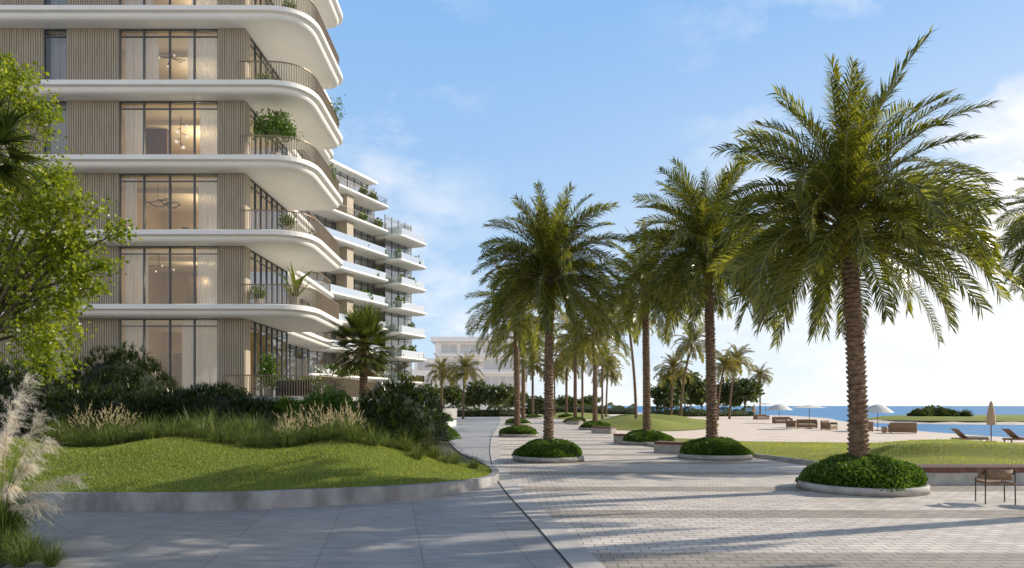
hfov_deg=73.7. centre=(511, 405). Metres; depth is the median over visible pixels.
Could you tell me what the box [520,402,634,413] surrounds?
hedge
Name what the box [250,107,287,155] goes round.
side window
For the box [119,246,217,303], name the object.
window
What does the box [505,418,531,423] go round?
clipped shrub
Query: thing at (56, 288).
window
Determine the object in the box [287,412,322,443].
fountain grass
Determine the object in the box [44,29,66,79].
window
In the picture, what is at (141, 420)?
ornamental grass
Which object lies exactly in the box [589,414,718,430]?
lawn
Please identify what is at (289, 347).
rear window
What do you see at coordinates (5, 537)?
ornamental grass
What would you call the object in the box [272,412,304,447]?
fountain grass
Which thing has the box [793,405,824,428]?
parasol
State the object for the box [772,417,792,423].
outdoor sofa
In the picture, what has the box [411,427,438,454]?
ornamental grass
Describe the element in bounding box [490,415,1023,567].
promenade paving
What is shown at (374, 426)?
ornamental grass
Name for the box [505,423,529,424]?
round planter
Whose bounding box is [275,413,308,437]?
fountain grass
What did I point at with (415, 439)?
ornamental grass
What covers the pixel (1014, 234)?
palm tree
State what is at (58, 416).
ornamental grass
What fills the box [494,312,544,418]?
palm tree
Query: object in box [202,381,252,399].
rounded shrub
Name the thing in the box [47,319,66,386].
window
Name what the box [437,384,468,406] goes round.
beach tree
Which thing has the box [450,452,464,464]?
ornamental grass
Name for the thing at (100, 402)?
strap leaf shrub
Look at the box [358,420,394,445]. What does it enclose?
ornamental grass
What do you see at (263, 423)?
ornamental grass
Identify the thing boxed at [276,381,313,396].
outdoor sofa
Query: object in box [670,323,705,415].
palm tree
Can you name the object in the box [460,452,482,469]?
ornamental grass
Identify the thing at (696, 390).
beach tree
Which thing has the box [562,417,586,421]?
clipped shrub
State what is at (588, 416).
distant lawn
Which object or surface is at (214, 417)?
ornamental grass
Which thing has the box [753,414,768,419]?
outdoor sofa
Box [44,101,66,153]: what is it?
window
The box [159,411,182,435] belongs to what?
ornamental grass
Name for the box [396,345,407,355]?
balcony plant
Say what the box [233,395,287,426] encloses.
strap leaf shrub
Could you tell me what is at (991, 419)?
parasol
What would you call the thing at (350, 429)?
fountain grass
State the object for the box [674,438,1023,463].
beach lawn
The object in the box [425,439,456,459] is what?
ornamental grass
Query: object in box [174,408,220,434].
ornamental grass
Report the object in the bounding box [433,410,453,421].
rounded shrub
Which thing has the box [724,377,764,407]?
beach tree
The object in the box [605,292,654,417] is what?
palm tree
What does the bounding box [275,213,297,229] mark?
potted plant
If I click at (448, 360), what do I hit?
window
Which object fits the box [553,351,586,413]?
palm tree
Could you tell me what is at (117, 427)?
fountain grass
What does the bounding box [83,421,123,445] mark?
ornamental grass
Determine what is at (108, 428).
fountain grass
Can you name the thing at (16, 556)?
ornamental grass
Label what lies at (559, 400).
beach tree
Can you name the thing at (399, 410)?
strap leaf shrub
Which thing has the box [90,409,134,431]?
fountain grass
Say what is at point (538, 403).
beach tree
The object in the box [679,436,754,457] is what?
clipped shrub
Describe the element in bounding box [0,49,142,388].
broadleaf tree
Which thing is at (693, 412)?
hedge
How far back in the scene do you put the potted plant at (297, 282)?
32.80 m
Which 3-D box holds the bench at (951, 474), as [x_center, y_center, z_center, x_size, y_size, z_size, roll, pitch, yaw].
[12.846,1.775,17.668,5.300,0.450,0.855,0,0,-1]
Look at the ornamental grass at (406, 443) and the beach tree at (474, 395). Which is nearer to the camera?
the ornamental grass at (406, 443)
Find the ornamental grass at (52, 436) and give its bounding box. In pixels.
[34,423,67,443]
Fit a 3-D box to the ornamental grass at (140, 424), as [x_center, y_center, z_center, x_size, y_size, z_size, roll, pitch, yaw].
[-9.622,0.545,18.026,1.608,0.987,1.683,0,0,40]
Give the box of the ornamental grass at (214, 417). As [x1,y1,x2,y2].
[198,409,232,435]
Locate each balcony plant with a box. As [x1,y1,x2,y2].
[356,211,367,221]
[359,184,368,194]
[360,288,372,299]
[366,190,378,199]
[374,217,383,227]
[393,248,401,257]
[393,295,405,306]
[393,372,402,380]
[396,274,404,282]
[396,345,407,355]
[406,345,418,354]
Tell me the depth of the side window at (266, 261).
36.06 m
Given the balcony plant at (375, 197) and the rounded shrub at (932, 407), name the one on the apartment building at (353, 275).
the balcony plant at (375, 197)
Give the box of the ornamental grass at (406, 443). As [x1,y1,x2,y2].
[394,431,423,451]
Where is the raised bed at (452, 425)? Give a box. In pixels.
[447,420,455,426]
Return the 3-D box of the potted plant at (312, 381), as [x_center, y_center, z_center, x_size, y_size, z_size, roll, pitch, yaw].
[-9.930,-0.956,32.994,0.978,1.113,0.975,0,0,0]
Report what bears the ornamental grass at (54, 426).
on the garden mound
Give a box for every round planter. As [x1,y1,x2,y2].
[499,434,538,436]
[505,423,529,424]
[513,455,584,462]
[620,440,653,445]
[677,452,751,460]
[796,480,929,496]
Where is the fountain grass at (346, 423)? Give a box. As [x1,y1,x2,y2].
[325,399,366,435]
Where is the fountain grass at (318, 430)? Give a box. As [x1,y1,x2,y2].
[294,404,340,441]
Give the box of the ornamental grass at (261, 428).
[227,413,274,437]
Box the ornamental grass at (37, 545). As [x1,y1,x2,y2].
[0,524,72,562]
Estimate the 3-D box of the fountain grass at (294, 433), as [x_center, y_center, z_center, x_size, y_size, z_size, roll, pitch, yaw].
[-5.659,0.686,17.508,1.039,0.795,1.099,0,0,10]
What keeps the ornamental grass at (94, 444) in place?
on the garden mound
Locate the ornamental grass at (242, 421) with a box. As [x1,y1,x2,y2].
[225,410,266,429]
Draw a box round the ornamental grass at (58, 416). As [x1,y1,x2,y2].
[31,395,79,429]
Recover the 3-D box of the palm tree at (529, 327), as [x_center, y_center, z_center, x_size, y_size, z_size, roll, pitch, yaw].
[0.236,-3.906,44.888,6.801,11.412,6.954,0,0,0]
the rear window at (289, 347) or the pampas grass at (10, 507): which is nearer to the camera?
the pampas grass at (10, 507)
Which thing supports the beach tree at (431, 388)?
on the stone path
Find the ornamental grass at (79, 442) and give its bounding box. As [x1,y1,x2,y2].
[53,430,92,447]
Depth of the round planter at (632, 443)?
34.56 m
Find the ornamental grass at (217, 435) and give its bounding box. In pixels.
[197,418,239,442]
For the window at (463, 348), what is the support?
in the apartment building at (450, 348)
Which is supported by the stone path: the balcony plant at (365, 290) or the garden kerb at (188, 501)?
the garden kerb at (188, 501)
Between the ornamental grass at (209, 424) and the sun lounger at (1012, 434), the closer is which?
the ornamental grass at (209, 424)
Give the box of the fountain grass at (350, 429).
[333,409,372,437]
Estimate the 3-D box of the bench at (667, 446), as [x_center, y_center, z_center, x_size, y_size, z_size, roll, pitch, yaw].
[7.075,1.765,29.034,2.000,0.470,0.655,0,0,37]
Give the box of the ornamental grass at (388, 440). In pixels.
[382,427,404,447]
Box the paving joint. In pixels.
[489,418,572,567]
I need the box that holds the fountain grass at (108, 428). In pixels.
[81,404,136,444]
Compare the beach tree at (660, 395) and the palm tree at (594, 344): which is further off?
the beach tree at (660, 395)
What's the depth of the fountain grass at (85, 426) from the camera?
18.84 m
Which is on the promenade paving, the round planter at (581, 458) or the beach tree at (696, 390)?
the round planter at (581, 458)
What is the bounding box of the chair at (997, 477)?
[975,468,1015,504]
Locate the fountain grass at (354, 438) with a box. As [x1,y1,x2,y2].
[329,410,367,443]
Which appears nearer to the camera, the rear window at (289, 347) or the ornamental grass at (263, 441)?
the ornamental grass at (263, 441)
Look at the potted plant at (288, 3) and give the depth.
33.44 m
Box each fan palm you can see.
[0,88,55,200]
[323,302,404,396]
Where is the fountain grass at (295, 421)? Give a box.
[272,403,312,442]
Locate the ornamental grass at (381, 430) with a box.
[370,415,390,439]
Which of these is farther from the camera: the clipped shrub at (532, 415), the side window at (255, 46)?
the clipped shrub at (532, 415)
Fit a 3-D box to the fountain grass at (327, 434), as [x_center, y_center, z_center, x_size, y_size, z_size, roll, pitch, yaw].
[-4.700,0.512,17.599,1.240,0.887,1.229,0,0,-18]
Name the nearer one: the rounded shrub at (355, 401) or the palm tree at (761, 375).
the rounded shrub at (355, 401)
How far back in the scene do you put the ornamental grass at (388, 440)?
17.98 m
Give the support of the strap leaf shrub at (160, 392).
on the garden mound
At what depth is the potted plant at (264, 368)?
31.84 m
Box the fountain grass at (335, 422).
[318,403,356,437]
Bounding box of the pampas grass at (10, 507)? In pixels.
[0,371,94,544]
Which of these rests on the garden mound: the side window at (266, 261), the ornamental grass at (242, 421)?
the ornamental grass at (242, 421)
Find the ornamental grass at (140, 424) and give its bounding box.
[122,410,160,437]
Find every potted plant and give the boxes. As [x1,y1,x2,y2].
[250,285,267,302]
[251,108,303,154]
[253,352,280,396]
[255,71,270,79]
[272,262,312,303]
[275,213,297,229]
[281,377,295,396]
[282,0,297,8]
[297,376,315,396]
[312,377,325,394]
[329,97,345,124]
[329,161,336,181]
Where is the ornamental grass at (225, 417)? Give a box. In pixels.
[206,409,237,424]
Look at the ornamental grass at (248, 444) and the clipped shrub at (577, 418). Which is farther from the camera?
the clipped shrub at (577, 418)
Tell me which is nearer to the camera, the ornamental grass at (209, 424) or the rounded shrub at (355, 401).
the ornamental grass at (209, 424)
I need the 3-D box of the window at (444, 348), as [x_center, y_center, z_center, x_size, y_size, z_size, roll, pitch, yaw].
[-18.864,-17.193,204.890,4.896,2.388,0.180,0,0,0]
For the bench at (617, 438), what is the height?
0.470 m
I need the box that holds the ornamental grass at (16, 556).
[0,526,48,567]
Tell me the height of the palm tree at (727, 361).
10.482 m
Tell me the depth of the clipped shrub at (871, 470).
15.53 m
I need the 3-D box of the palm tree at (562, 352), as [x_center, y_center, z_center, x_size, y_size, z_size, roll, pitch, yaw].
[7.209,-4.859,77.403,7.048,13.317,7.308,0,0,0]
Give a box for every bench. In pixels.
[566,420,582,424]
[591,426,615,433]
[613,434,624,442]
[654,441,682,452]
[916,464,1023,484]
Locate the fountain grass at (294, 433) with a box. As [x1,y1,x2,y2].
[279,420,309,446]
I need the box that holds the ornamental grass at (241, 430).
[224,414,269,443]
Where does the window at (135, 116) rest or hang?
in the apartment building at (220, 241)
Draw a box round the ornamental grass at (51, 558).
[18,531,82,567]
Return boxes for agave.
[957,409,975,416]
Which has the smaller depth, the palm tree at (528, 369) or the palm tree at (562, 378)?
the palm tree at (528, 369)
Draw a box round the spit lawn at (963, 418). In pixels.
[866,415,1023,420]
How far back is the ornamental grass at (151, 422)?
19.09 m
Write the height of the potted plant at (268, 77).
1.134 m
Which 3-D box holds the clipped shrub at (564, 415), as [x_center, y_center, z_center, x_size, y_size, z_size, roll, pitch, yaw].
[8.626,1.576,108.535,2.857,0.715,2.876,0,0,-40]
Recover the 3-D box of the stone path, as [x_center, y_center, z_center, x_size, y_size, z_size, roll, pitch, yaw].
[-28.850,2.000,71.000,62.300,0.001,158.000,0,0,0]
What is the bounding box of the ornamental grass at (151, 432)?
[130,413,174,439]
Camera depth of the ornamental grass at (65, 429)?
17.95 m
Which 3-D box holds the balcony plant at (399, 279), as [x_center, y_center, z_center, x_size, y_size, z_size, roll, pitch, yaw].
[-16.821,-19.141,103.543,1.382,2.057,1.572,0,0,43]
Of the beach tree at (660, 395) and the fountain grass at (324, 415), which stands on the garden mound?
the fountain grass at (324, 415)
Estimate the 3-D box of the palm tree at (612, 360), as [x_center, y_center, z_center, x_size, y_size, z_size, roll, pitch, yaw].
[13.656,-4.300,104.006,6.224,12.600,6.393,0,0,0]
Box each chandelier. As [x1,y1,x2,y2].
[146,198,180,208]
[148,264,174,271]
[159,54,186,66]
[175,116,188,148]
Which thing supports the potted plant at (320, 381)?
on the apartment building at (220, 241)
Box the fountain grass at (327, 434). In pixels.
[310,409,341,442]
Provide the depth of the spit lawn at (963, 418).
89.26 m
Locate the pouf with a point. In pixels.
(884, 429)
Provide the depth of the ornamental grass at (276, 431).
17.64 m
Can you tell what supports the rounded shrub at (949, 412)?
on the spit lawn at (963, 418)
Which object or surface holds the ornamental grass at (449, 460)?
on the garden mound
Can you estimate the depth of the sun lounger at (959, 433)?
37.33 m
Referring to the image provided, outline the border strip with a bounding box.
[490,417,605,567]
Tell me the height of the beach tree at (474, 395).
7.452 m
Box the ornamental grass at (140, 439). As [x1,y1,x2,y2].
[125,420,154,441]
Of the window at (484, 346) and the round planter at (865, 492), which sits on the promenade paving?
the round planter at (865, 492)
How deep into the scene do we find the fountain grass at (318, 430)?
18.17 m
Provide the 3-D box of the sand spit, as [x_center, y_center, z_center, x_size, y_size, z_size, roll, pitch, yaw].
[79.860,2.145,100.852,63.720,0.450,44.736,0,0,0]
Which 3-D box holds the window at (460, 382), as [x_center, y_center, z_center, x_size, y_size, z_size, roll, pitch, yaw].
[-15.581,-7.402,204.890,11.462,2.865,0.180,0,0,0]
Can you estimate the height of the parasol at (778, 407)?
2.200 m
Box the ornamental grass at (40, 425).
[15,412,56,433]
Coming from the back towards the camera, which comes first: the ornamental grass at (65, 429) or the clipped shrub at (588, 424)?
the clipped shrub at (588, 424)
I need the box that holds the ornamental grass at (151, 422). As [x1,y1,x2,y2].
[131,412,168,430]
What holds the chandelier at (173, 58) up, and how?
hanging from the apartment building at (220, 241)
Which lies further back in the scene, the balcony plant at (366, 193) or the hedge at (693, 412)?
the hedge at (693, 412)
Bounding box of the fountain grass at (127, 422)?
[112,409,139,436]
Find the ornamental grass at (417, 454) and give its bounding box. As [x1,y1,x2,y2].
[404,440,429,460]
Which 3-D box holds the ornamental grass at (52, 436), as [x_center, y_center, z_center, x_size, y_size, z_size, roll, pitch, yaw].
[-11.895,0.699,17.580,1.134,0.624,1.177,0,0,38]
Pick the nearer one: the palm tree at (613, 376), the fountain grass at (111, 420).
the fountain grass at (111, 420)
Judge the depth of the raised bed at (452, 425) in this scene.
65.46 m
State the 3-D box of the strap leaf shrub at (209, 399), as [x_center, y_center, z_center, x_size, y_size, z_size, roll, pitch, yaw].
[-10.120,0.026,22.590,3.692,1.866,3.794,0,0,-41]
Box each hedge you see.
[429,404,513,416]
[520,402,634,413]
[650,406,756,416]
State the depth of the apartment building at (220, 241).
33.07 m
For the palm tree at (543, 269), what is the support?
on the round planter at (581, 458)
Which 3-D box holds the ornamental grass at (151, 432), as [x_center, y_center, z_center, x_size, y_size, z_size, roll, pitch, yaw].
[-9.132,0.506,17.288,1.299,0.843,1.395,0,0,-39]
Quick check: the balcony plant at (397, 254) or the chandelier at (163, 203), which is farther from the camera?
the balcony plant at (397, 254)
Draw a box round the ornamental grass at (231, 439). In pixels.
[211,423,249,444]
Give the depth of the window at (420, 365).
199.90 m
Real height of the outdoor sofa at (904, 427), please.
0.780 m
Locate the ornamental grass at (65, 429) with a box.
[42,412,94,440]
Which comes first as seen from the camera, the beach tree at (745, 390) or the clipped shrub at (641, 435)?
the clipped shrub at (641, 435)
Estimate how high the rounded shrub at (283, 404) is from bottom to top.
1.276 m
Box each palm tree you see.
[424,353,458,405]
[445,350,484,418]
[464,262,567,425]
[471,179,639,440]
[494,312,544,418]
[513,343,544,413]
[540,358,570,414]
[553,291,634,421]
[553,312,605,416]
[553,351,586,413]
[559,333,608,417]
[582,217,704,430]
[583,341,620,418]
[591,353,623,416]
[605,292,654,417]
[616,145,797,438]
[653,351,694,414]
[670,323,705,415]
[701,25,1023,457]
[715,345,743,419]
[722,342,754,418]
[748,362,773,413]
[991,177,1023,300]
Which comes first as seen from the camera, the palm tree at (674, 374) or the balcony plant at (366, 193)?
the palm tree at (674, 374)
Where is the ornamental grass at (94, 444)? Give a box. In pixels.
[77,419,119,446]
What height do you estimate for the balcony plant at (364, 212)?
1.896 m
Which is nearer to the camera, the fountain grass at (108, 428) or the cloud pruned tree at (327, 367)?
the fountain grass at (108, 428)
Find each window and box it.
[44,0,66,4]
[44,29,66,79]
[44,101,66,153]
[44,254,66,298]
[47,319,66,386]
[119,0,217,4]
[119,29,217,79]
[119,101,217,153]
[119,174,217,228]
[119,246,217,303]
[119,319,217,392]
[250,36,280,79]
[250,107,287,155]
[250,178,287,228]
[250,249,287,303]
[250,320,287,396]
[255,0,273,4]
[288,344,308,396]
[417,362,430,369]
[441,345,456,352]
[441,359,478,368]
[443,376,478,385]
[460,345,478,352]
[483,345,508,352]
[483,359,521,368]
[483,376,521,385]
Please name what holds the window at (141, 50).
in the apartment building at (220, 241)
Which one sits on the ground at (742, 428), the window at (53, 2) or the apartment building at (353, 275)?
the apartment building at (353, 275)
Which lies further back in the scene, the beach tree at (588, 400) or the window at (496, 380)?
the window at (496, 380)
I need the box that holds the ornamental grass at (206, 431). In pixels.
[191,416,222,438]
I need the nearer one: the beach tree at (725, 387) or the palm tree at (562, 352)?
the palm tree at (562, 352)
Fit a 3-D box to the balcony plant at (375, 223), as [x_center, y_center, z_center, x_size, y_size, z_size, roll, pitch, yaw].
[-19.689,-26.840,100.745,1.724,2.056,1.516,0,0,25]
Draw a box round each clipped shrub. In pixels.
[498,425,538,434]
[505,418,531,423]
[511,438,582,459]
[525,414,540,417]
[558,414,572,417]
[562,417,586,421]
[578,421,610,427]
[622,429,674,442]
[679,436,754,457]
[794,452,928,492]
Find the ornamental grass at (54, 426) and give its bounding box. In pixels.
[29,411,74,435]
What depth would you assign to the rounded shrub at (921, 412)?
97.21 m
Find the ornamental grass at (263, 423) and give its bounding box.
[243,412,280,435]
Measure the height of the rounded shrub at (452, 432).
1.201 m
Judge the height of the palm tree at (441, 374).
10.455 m
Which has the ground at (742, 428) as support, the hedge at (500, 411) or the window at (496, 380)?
the hedge at (500, 411)
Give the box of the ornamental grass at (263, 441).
[238,427,284,448]
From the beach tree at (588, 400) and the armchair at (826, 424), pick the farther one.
the beach tree at (588, 400)
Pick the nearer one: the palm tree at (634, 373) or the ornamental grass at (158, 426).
the ornamental grass at (158, 426)
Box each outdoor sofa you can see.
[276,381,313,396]
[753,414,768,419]
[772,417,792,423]
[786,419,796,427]
[797,419,817,427]
[867,422,873,431]
[888,423,916,432]
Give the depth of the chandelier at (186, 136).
34.59 m
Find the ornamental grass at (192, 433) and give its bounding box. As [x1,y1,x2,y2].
[177,421,207,439]
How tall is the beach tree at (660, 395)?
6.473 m
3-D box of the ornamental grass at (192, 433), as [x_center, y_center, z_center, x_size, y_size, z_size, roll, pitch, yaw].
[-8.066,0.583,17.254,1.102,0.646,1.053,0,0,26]
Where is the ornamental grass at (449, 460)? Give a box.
[435,451,453,463]
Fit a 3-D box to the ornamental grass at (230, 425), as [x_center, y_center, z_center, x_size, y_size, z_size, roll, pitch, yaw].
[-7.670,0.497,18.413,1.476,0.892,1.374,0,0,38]
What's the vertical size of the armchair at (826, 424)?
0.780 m
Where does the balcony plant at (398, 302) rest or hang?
on the apartment building at (353, 275)
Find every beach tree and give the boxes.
[415,383,445,407]
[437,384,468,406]
[464,379,490,408]
[480,382,513,405]
[504,392,529,407]
[525,395,544,413]
[553,395,577,407]
[577,395,600,407]
[650,382,688,408]
[659,367,706,408]
[687,381,718,409]
[716,377,736,408]
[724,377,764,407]
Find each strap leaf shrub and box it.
[0,355,76,436]
[18,380,162,432]
[61,340,180,398]
[125,383,190,424]
[151,379,264,424]
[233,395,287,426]
[344,373,453,448]
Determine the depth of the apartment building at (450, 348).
204.88 m
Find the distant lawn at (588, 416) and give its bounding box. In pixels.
[540,412,609,418]
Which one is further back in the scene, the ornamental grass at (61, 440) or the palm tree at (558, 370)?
the palm tree at (558, 370)
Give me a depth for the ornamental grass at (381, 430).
18.77 m
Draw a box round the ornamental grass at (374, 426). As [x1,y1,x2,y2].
[358,413,391,435]
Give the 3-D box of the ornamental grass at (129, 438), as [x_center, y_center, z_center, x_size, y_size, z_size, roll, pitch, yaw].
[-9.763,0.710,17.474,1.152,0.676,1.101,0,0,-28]
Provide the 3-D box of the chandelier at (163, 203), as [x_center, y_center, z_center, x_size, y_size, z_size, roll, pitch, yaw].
[-17.658,-10.627,34.600,1.728,1.106,0.830,0,0,0]
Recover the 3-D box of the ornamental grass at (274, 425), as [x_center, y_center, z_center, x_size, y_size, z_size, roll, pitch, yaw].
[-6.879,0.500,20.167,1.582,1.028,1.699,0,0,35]
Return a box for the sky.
[325,0,1023,405]
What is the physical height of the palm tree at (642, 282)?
11.166 m
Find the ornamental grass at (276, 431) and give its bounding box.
[262,416,306,446]
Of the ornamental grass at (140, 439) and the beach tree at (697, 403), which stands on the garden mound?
the ornamental grass at (140, 439)
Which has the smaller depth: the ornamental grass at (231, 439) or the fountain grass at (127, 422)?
the ornamental grass at (231, 439)
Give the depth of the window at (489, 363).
204.89 m
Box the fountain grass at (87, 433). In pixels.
[67,411,104,443]
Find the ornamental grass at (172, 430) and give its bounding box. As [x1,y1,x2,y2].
[155,419,191,437]
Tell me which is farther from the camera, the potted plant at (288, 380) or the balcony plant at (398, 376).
the balcony plant at (398, 376)
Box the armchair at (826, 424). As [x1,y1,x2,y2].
[820,420,837,429]
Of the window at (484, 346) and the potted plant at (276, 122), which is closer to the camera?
the potted plant at (276, 122)
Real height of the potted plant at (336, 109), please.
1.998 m
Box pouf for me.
[881,426,887,432]
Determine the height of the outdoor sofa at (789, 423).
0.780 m
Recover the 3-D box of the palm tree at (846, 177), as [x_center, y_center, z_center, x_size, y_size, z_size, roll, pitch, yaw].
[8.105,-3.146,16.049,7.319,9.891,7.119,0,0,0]
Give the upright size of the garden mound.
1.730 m
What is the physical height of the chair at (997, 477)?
0.720 m
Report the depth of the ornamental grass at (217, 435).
17.05 m
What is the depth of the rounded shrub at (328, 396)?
21.04 m
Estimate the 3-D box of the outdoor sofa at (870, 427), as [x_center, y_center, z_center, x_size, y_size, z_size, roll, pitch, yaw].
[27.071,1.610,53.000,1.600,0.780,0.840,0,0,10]
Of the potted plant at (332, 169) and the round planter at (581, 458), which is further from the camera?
the potted plant at (332, 169)
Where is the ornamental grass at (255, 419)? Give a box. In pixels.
[232,405,273,425]
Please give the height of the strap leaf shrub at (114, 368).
3.330 m
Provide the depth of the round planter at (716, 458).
24.96 m
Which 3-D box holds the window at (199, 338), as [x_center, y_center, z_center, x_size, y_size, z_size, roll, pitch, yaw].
[-16.625,-2.325,33.273,4.799,3.802,0.451,0,0,0]
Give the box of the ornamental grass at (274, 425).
[263,408,297,430]
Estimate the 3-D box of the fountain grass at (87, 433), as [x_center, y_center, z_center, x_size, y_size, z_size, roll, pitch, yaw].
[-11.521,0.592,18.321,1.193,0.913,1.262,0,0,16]
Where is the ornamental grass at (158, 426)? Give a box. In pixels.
[136,409,179,438]
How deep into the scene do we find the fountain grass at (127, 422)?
18.81 m
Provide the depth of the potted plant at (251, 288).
33.42 m
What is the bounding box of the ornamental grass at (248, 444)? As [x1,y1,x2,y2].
[235,427,261,447]
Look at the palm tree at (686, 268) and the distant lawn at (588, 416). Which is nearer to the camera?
the palm tree at (686, 268)
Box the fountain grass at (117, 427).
[94,403,140,443]
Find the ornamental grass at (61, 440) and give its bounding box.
[55,431,74,445]
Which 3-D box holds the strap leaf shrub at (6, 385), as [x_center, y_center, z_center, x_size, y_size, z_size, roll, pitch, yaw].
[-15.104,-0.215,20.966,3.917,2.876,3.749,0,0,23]
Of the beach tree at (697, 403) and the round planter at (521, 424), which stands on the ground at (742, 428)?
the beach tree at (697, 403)
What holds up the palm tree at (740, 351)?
on the ground at (742, 428)
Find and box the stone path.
[0,417,570,567]
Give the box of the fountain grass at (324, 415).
[310,403,340,430]
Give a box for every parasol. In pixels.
[766,404,791,409]
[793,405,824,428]
[867,404,893,430]
[986,401,996,441]
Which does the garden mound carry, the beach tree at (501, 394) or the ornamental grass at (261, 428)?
the ornamental grass at (261, 428)
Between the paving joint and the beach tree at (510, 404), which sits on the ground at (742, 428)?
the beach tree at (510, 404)
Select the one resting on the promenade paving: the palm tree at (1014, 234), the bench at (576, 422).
the bench at (576, 422)
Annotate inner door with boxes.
[173,353,181,390]
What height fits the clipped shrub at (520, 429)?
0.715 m
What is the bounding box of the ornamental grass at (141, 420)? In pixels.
[128,411,155,429]
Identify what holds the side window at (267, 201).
in the apartment building at (220, 241)
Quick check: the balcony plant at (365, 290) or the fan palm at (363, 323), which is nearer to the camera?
the fan palm at (363, 323)
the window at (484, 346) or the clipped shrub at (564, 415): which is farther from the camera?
the window at (484, 346)
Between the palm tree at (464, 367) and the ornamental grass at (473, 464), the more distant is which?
the palm tree at (464, 367)
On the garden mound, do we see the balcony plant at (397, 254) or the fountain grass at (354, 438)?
the fountain grass at (354, 438)
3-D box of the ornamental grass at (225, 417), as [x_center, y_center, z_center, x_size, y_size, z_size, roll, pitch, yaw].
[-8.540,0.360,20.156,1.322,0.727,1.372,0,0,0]
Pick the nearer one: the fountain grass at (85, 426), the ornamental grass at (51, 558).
the ornamental grass at (51, 558)
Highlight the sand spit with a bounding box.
[868,419,1023,424]
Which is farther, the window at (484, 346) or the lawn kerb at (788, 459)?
the window at (484, 346)
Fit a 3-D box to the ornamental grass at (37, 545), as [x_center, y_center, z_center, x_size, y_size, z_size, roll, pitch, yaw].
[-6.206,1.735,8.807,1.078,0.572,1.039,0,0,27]
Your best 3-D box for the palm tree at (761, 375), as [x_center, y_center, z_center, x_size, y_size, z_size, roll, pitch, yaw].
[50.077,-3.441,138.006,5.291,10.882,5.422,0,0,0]
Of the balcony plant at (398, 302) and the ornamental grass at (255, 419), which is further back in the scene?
the balcony plant at (398, 302)
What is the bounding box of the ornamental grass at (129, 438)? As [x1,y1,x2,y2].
[115,423,143,444]
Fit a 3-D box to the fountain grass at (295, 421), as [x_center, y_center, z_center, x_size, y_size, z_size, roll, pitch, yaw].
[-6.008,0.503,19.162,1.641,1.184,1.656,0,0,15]
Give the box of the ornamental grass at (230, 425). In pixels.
[211,411,247,434]
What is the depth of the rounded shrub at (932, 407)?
97.94 m
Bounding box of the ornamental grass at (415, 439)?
[395,424,422,449]
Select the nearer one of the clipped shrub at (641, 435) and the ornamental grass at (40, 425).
the ornamental grass at (40, 425)
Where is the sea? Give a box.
[553,406,1023,437]
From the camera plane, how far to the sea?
206.73 m
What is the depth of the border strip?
11.78 m
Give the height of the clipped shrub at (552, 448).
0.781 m
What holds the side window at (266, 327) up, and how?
in the apartment building at (220, 241)
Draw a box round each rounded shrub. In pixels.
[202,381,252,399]
[269,395,301,427]
[287,383,357,431]
[352,397,377,405]
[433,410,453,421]
[436,423,461,439]
[906,408,935,415]
[922,404,946,415]
[937,408,959,415]
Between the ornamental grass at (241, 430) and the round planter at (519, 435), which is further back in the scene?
the round planter at (519, 435)
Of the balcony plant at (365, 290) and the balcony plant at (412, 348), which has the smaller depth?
the balcony plant at (365, 290)
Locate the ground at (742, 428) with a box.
[526,413,1023,443]
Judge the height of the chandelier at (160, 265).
0.810 m
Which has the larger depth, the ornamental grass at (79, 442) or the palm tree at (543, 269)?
the palm tree at (543, 269)
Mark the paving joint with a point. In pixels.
(561, 555)
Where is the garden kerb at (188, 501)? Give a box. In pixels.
[2,440,498,510]
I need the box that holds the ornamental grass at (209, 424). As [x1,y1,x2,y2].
[184,406,227,430]
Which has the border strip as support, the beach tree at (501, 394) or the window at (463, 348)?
the beach tree at (501, 394)
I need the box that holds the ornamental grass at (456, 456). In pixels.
[447,445,469,463]
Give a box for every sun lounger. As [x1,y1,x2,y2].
[950,428,989,440]
[1002,429,1023,442]
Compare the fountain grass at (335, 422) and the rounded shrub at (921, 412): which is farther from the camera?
the rounded shrub at (921, 412)
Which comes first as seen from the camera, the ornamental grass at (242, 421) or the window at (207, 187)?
the ornamental grass at (242, 421)
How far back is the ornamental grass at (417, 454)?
17.95 m
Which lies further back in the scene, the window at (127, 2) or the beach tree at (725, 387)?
the beach tree at (725, 387)
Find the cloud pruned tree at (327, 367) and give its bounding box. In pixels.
[318,364,349,388]
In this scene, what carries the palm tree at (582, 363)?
on the ground at (742, 428)
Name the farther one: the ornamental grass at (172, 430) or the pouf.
the pouf
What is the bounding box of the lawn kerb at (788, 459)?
[646,443,818,464]
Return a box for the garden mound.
[0,424,489,491]
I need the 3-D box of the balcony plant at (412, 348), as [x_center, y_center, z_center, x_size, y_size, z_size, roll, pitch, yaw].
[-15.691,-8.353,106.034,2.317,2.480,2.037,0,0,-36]
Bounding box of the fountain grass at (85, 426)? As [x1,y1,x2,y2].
[64,401,110,434]
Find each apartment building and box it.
[0,0,396,404]
[309,159,456,417]
[414,337,527,409]
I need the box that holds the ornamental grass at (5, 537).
[0,515,52,559]
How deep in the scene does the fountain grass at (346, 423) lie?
18.31 m
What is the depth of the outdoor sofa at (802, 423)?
60.82 m
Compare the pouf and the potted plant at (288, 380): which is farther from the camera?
the pouf

